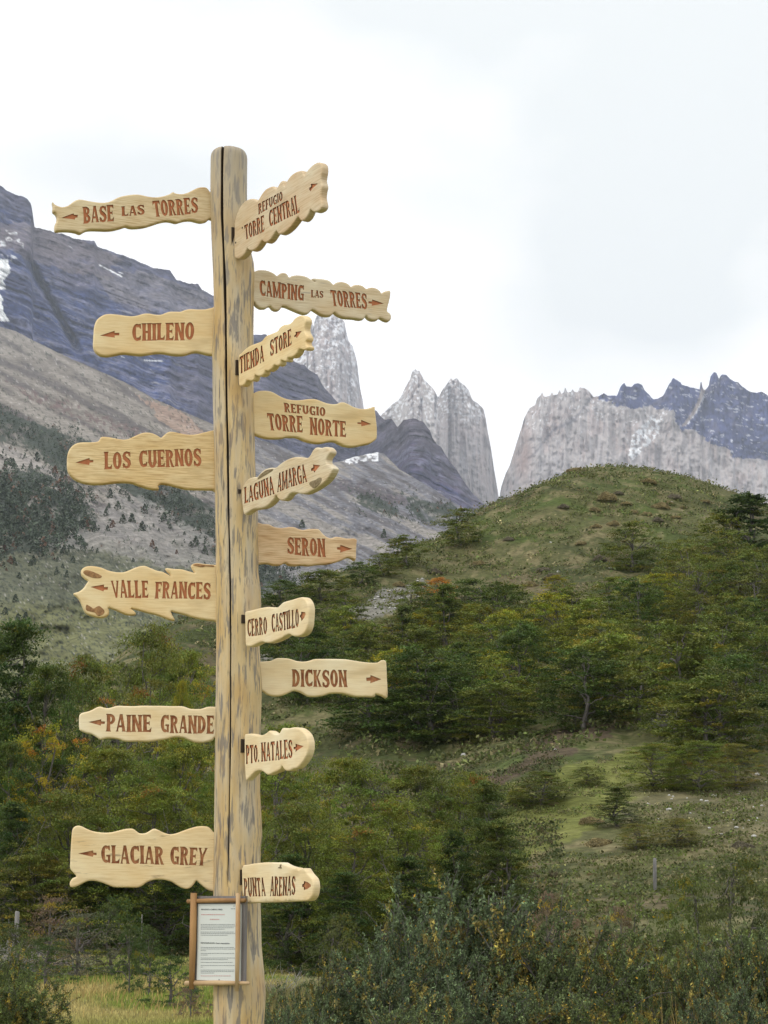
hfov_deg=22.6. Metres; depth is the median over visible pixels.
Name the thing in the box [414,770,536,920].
beech tree
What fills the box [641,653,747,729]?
beech tree
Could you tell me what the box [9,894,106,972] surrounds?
shrub
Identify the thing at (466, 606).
beech tree
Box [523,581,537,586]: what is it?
cushion shrub
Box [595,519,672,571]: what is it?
beech tree
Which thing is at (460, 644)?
beech tree
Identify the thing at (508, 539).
cushion shrub
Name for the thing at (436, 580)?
beech tree
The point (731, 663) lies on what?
beech tree
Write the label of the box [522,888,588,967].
shrub
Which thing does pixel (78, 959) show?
shrub
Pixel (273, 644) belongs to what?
beech tree
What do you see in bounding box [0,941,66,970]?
dead branches
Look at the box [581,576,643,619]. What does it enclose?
beech tree
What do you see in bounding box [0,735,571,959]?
thicket floor
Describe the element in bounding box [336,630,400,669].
beech tree
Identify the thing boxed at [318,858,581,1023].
thorn bush
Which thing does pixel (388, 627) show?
beech tree
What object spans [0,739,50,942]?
beech tree
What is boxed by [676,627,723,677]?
beech tree
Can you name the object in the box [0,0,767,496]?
sky
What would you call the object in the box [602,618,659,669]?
beech tree
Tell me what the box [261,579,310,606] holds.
beech tree
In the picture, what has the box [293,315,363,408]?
granite tower
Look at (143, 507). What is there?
distant tree
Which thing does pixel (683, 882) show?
shrub
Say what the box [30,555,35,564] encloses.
distant tree
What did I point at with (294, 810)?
beech tree
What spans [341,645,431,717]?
beech tree
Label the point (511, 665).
beech tree
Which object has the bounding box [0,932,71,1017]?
thorn bush
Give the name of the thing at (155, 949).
shrub
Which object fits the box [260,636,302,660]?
beech tree
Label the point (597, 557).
cushion shrub
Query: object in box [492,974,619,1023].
thorn bush
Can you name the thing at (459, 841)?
beech tree
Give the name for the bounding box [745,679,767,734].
beech tree
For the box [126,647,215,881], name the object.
beech tree
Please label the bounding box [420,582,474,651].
beech tree
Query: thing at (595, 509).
cushion shrub
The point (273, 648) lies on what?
beech tree
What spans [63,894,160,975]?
shrub
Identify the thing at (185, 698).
beech tree
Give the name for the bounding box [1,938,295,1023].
meadow grass
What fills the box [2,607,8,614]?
distant tree
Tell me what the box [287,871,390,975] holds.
beech tree
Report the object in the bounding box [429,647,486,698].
beech tree
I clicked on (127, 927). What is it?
shrub
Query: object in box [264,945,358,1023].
thorn bush
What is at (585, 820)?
cushion shrub
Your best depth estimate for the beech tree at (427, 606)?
142.06 m
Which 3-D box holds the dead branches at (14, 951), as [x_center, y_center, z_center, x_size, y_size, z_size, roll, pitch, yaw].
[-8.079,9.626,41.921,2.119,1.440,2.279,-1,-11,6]
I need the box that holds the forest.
[0,388,468,632]
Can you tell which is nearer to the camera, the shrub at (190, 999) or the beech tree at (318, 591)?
the shrub at (190, 999)
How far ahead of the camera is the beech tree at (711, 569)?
135.20 m
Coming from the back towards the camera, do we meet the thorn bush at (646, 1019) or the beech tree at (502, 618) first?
the beech tree at (502, 618)
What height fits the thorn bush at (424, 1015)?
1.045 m
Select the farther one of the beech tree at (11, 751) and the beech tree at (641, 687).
the beech tree at (641, 687)
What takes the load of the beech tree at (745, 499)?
on the ground at (520, 549)
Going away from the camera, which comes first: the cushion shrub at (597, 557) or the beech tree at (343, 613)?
the beech tree at (343, 613)
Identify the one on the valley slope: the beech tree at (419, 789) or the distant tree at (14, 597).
the distant tree at (14, 597)
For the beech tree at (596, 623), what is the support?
on the ground at (520, 549)
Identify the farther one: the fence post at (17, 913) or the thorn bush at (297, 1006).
the fence post at (17, 913)
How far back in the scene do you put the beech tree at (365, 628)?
128.99 m
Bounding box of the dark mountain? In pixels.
[0,186,485,513]
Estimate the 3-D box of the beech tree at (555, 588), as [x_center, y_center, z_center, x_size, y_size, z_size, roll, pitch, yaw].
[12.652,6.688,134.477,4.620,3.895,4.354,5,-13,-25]
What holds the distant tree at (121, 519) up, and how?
on the valley slope
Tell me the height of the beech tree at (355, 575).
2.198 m
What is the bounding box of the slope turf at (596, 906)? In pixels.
[422,741,767,966]
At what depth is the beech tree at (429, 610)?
139.54 m
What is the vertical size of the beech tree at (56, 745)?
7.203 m
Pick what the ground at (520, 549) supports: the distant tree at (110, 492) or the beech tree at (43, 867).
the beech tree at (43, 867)
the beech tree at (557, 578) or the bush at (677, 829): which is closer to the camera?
the bush at (677, 829)
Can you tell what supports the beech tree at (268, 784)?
on the ground at (520, 549)
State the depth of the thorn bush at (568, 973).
17.41 m
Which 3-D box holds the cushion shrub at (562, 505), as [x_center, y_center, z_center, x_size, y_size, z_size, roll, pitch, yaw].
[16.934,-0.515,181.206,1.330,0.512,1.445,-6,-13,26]
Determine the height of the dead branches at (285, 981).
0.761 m
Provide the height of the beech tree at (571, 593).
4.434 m
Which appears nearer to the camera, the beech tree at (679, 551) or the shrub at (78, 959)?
the shrub at (78, 959)
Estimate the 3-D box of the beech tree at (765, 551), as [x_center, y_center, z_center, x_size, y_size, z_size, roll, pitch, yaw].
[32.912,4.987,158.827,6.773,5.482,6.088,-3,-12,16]
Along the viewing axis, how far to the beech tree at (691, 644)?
98.28 m
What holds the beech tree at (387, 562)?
on the ground at (520, 549)
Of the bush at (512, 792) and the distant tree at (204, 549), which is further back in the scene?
the distant tree at (204, 549)
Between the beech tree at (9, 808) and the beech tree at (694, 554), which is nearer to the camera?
the beech tree at (9, 808)
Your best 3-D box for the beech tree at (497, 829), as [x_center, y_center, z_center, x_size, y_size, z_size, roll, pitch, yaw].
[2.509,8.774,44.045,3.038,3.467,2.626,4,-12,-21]
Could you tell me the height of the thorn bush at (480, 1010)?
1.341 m
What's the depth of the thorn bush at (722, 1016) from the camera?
15.57 m
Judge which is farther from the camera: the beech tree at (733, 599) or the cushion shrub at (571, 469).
the cushion shrub at (571, 469)
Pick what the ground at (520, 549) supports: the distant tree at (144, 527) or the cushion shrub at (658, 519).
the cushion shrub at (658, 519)
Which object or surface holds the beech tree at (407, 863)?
on the ground at (520, 549)
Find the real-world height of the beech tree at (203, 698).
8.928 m
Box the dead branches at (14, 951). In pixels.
[0,919,59,967]
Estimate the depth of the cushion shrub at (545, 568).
161.02 m
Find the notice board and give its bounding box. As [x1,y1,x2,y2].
[184,893,249,990]
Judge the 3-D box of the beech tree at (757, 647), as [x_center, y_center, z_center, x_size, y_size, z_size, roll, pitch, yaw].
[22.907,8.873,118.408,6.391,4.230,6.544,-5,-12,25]
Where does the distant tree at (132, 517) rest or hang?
on the valley slope
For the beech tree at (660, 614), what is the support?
on the ground at (520, 549)
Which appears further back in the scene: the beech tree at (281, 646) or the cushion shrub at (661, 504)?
the cushion shrub at (661, 504)
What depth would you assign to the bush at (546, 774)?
79.70 m
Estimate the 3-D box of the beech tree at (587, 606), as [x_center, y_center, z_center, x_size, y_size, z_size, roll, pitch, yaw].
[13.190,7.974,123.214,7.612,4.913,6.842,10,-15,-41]
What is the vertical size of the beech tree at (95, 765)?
6.366 m
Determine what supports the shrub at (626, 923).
on the ground at (520, 549)
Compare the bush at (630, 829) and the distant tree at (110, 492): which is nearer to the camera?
the bush at (630, 829)
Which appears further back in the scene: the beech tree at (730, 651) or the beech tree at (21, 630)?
the beech tree at (730, 651)
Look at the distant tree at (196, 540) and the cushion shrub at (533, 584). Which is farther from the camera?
the distant tree at (196, 540)
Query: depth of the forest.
899.25 m
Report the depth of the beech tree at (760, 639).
115.51 m
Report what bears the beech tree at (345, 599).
on the ground at (520, 549)
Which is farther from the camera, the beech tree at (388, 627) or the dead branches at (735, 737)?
the beech tree at (388, 627)
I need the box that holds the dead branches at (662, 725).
[644,708,684,729]
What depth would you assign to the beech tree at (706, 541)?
152.10 m
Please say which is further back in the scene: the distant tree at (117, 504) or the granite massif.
the granite massif
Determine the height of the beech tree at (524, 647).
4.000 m
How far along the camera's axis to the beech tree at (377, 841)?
42.10 m
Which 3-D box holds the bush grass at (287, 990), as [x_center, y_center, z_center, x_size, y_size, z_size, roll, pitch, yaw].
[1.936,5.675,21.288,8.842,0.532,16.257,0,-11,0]
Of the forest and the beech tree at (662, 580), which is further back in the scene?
the forest
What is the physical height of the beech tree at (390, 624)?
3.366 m
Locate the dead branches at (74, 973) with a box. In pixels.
[49,954,108,975]
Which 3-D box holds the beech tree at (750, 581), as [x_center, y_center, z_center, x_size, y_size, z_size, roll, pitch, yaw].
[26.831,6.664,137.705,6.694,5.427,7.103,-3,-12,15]
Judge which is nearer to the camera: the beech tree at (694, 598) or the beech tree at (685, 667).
the beech tree at (685, 667)
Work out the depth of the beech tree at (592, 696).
106.89 m
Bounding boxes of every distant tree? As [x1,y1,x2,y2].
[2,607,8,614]
[7,556,12,563]
[12,594,18,601]
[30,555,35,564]
[60,545,67,554]
[107,488,112,497]
[114,500,120,509]
[119,514,126,523]
[128,513,135,522]
[138,521,146,530]
[141,503,147,513]
[149,539,154,548]
[175,496,181,505]
[193,536,199,545]
[202,545,208,554]
[299,520,304,527]
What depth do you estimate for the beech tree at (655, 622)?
130.72 m
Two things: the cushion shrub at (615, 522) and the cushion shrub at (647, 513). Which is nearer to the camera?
the cushion shrub at (615, 522)
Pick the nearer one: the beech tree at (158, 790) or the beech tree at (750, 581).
the beech tree at (158, 790)
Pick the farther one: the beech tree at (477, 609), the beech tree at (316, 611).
the beech tree at (316, 611)
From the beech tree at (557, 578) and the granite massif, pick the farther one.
the granite massif
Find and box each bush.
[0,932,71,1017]
[0,969,80,1023]
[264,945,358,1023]
[264,988,332,1023]
[306,888,499,1023]
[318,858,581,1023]
[323,917,472,1023]
[358,989,472,1023]
[366,955,565,1023]
[472,876,675,1023]
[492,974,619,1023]
[499,770,583,804]
[505,790,533,802]
[560,977,678,1023]
[566,766,609,785]
[573,897,707,1023]
[580,786,655,826]
[611,742,691,790]
[613,823,665,849]
[624,912,755,1023]
[643,818,712,845]
[649,739,738,791]
[678,960,767,1023]
[700,903,767,1023]
[704,743,767,788]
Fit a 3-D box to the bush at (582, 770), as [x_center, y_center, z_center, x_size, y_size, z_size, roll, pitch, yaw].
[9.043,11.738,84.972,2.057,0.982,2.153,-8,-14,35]
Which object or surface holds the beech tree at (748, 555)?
on the ground at (520, 549)
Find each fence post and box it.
[14,911,19,961]
[653,858,656,889]
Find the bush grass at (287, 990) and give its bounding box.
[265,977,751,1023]
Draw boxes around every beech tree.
[0,615,104,928]
[0,630,86,841]
[0,659,102,929]
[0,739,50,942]
[0,789,118,945]
[0,800,54,947]
[0,853,91,947]
[1,719,96,937]
[19,744,183,943]
[24,874,177,951]
[34,653,151,913]
[56,685,190,915]
[74,620,214,905]
[74,783,213,948]
[119,880,207,955]
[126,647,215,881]
[126,739,214,945]
[162,677,200,910]
[172,666,215,826]
[260,619,331,660]
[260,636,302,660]
[260,637,304,659]
[260,721,351,955]
[260,771,304,960]
[260,799,369,970]
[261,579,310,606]
[261,852,350,972]
[268,638,339,705]
[278,825,417,971]
[281,631,355,660]
[282,753,422,964]
[287,568,359,600]
[287,595,336,638]
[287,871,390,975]
[291,678,435,733]
[314,591,383,629]
[320,605,377,658]
[322,796,475,958]
[325,560,381,585]
[328,649,394,708]
[331,622,398,661]
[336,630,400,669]
[339,643,479,739]
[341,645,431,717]
[348,660,494,744]
[359,762,485,956]
[363,553,413,575]
[364,855,463,970]
[367,616,411,651]
[371,533,436,566]
[374,615,405,649]
[376,580,455,634]
[380,613,447,646]
[380,622,446,674]
[381,605,427,662]
[400,607,450,646]
[406,596,471,633]
[411,652,499,724]
[414,640,493,705]
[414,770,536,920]
[419,576,457,598]
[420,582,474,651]
[420,829,491,947]
[422,507,492,546]
[428,578,527,624]
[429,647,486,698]
[430,779,551,946]
[435,681,558,743]
[437,630,496,682]
[442,653,538,736]
[448,602,513,661]
[449,604,482,639]
[457,579,530,630]
[458,583,543,633]
[458,612,554,680]
[461,819,553,951]
[474,649,551,704]
[478,619,565,721]
[482,609,533,667]
[486,627,564,683]
[495,590,585,657]
[510,646,654,731]
[531,586,606,645]
[533,580,592,628]
[536,574,577,593]
[543,649,644,718]
[544,597,649,663]
[547,618,644,705]
[552,631,673,717]
[557,617,648,694]
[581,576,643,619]
[591,650,675,720]
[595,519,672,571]
[595,576,673,649]
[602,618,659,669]
[609,643,691,704]
[610,618,746,737]
[613,589,669,640]
[614,572,688,617]
[637,673,767,759]
[638,584,677,625]
[641,545,701,596]
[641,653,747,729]
[642,630,687,690]
[644,537,727,610]
[650,544,711,587]
[658,589,733,642]
[660,531,740,578]
[667,665,767,758]
[668,553,750,624]
[675,512,758,560]
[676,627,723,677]
[676,650,743,708]
[679,610,767,687]
[681,555,751,605]
[684,652,767,749]
[685,491,767,566]
[693,594,766,667]
[695,559,767,612]
[696,648,767,715]
[701,528,767,585]
[712,549,767,625]
[713,622,767,683]
[718,565,767,632]
[723,596,767,652]
[724,660,767,725]
[725,554,763,593]
[737,624,767,693]
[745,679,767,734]
[754,544,767,589]
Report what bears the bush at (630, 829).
on the ground at (520, 549)
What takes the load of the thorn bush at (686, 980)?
on the ground at (520, 549)
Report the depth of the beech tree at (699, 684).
89.84 m
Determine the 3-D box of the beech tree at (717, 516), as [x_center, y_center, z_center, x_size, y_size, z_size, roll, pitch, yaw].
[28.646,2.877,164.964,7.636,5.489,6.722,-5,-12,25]
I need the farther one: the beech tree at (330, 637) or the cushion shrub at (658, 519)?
the cushion shrub at (658, 519)
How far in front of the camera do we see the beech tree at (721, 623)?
114.25 m
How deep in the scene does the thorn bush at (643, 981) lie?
19.34 m
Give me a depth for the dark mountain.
4445.26 m
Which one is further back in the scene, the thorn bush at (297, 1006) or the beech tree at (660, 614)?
the beech tree at (660, 614)
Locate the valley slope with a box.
[0,327,470,703]
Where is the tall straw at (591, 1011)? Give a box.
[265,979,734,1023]
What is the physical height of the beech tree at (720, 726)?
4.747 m
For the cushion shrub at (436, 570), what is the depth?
164.16 m
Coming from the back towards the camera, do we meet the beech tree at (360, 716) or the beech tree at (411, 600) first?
the beech tree at (411, 600)
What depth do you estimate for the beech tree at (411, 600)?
142.67 m
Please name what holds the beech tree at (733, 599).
on the ground at (520, 549)
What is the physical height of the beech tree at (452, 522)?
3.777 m
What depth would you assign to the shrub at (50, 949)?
35.06 m
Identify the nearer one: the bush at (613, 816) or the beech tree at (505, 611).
the bush at (613, 816)
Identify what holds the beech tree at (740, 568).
on the ground at (520, 549)
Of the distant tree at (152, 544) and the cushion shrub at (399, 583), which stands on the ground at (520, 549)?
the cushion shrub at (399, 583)
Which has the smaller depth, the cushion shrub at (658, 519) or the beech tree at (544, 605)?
the beech tree at (544, 605)
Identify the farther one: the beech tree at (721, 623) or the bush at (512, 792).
the beech tree at (721, 623)
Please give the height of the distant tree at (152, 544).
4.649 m
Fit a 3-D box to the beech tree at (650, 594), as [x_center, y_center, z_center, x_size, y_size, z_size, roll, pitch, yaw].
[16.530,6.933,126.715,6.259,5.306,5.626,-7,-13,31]
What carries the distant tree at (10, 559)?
on the valley slope
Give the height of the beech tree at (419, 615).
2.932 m
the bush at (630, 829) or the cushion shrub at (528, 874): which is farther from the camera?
the bush at (630, 829)
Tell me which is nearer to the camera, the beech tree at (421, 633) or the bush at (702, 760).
the bush at (702, 760)
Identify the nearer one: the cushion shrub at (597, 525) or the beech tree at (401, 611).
the beech tree at (401, 611)
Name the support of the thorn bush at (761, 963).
on the ground at (520, 549)
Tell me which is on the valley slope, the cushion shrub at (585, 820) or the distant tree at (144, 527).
the distant tree at (144, 527)
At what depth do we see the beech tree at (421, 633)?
128.81 m
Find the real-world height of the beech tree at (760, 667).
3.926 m
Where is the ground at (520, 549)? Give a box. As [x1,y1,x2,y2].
[0,467,767,1023]
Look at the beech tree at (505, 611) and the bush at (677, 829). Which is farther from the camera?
the beech tree at (505, 611)
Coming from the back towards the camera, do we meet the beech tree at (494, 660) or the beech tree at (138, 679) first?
the beech tree at (494, 660)
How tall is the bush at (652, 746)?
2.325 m
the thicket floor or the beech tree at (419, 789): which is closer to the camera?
the beech tree at (419, 789)
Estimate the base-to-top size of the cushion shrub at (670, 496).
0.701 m
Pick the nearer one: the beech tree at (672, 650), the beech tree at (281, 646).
the beech tree at (672, 650)
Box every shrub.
[0,921,62,981]
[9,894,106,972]
[14,936,87,985]
[25,910,158,976]
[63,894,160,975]
[109,924,143,993]
[129,926,167,995]
[131,955,204,1008]
[170,976,212,1017]
[297,910,377,991]
[392,581,405,586]
[427,568,442,573]
[472,560,484,565]
[503,537,514,540]
[518,873,537,878]
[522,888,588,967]
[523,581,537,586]
[536,567,550,572]
[542,573,560,579]
[557,504,568,507]
[565,467,580,472]
[575,541,586,544]
[578,816,604,824]
[582,902,664,984]
[584,837,612,846]
[589,507,600,511]
[589,523,602,527]
[592,555,606,560]
[596,491,616,500]
[606,520,619,524]
[640,478,656,484]
[641,512,652,515]
[646,872,731,981]
[651,502,670,508]
[652,517,663,521]
[667,494,681,499]
[673,854,767,977]
[731,841,754,848]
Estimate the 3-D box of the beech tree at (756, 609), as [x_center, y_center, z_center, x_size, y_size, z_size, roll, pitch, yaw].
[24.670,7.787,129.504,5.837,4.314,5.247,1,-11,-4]
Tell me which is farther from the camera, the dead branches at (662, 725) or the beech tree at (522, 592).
the beech tree at (522, 592)
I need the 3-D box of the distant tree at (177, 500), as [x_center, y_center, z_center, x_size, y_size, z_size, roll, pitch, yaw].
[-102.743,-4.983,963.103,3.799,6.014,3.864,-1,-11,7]
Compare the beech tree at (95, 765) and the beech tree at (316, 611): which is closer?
the beech tree at (95, 765)
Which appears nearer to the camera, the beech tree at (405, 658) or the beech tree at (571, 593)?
the beech tree at (405, 658)
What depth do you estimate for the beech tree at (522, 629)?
110.19 m
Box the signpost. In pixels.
[52,146,390,1023]
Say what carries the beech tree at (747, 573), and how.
on the ground at (520, 549)
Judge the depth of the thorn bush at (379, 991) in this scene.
16.33 m
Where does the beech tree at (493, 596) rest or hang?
on the ground at (520, 549)
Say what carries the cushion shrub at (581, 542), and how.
on the ground at (520, 549)
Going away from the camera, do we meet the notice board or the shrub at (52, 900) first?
the notice board
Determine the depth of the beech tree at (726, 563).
144.03 m
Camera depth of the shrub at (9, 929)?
37.06 m
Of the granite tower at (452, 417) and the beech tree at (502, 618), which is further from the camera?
the granite tower at (452, 417)
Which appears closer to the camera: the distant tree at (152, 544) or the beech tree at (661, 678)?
the beech tree at (661, 678)
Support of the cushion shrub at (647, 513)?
on the ground at (520, 549)
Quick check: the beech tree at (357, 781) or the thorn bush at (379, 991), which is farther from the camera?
the beech tree at (357, 781)
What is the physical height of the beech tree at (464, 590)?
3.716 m
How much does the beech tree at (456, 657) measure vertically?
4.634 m
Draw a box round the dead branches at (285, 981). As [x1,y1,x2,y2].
[264,964,314,992]
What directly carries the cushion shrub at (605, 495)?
on the ground at (520, 549)
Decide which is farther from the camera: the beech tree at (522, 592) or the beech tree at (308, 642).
the beech tree at (522, 592)
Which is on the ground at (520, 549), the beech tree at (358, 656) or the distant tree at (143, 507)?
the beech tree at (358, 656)
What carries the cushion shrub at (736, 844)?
on the ground at (520, 549)
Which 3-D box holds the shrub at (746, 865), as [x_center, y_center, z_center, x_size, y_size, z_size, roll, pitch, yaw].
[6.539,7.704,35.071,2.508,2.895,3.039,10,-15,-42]
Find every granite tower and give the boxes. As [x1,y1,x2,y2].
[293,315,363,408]
[381,369,498,504]
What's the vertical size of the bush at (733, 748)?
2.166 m
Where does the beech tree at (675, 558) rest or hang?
on the ground at (520, 549)
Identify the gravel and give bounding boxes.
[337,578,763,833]
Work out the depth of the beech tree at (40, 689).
62.72 m
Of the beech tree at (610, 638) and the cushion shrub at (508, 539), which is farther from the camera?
the cushion shrub at (508, 539)
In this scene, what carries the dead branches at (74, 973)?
on the ground at (520, 549)
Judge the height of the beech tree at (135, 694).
8.578 m
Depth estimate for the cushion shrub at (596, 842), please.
67.81 m
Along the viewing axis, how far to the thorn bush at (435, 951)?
17.38 m
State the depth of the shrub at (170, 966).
28.13 m
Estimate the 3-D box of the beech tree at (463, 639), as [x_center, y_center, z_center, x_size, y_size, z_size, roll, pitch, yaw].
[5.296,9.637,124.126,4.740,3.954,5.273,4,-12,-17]
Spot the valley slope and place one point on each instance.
(55, 387)
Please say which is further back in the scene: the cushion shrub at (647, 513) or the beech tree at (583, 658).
the cushion shrub at (647, 513)
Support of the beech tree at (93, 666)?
on the ground at (520, 549)
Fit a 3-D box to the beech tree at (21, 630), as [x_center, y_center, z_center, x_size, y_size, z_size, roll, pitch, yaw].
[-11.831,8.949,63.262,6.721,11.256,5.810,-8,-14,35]
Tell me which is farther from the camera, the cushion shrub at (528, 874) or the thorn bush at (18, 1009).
the cushion shrub at (528, 874)
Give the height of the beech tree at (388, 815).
4.221 m
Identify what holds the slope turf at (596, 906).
on the ground at (520, 549)
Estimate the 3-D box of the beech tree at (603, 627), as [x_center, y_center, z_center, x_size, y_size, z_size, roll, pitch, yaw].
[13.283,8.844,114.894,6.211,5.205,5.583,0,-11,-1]
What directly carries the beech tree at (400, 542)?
on the ground at (520, 549)
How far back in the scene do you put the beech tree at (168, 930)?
52.47 m
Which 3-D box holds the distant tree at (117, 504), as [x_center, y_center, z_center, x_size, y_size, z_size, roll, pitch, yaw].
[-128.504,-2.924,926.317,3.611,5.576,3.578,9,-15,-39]
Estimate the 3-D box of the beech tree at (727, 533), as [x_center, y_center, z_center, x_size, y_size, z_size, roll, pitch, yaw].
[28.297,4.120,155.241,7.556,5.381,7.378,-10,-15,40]
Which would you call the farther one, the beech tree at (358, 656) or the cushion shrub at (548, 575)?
the cushion shrub at (548, 575)
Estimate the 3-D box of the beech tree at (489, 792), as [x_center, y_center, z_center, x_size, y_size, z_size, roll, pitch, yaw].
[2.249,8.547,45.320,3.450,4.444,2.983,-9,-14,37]
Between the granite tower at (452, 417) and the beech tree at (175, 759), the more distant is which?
the granite tower at (452, 417)
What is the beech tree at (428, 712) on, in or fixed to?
on the ground at (520, 549)
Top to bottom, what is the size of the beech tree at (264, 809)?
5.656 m
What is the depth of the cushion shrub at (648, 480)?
192.38 m
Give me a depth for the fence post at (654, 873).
56.96 m
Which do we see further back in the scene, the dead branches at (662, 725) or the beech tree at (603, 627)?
the beech tree at (603, 627)
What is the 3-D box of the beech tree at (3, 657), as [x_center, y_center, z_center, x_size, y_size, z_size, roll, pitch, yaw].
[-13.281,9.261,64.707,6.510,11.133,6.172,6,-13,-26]
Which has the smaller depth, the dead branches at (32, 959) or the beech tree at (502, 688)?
the dead branches at (32, 959)
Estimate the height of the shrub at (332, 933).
1.777 m
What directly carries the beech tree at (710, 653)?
on the ground at (520, 549)
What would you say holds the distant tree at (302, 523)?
on the valley slope
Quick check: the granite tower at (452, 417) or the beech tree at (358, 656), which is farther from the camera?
the granite tower at (452, 417)
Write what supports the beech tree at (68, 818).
on the ground at (520, 549)
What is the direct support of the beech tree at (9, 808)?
on the ground at (520, 549)
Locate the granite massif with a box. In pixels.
[499,372,767,502]
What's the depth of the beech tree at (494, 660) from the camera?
106.80 m
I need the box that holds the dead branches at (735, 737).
[716,719,760,742]
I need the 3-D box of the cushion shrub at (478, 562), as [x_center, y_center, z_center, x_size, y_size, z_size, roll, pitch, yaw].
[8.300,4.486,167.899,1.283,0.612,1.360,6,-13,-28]
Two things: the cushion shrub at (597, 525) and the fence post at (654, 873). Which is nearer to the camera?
the fence post at (654, 873)
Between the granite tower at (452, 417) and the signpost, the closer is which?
the signpost
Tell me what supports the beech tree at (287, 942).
on the ground at (520, 549)
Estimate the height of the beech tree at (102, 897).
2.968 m
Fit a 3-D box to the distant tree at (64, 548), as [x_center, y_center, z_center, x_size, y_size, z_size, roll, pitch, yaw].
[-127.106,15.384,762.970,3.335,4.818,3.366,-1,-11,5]

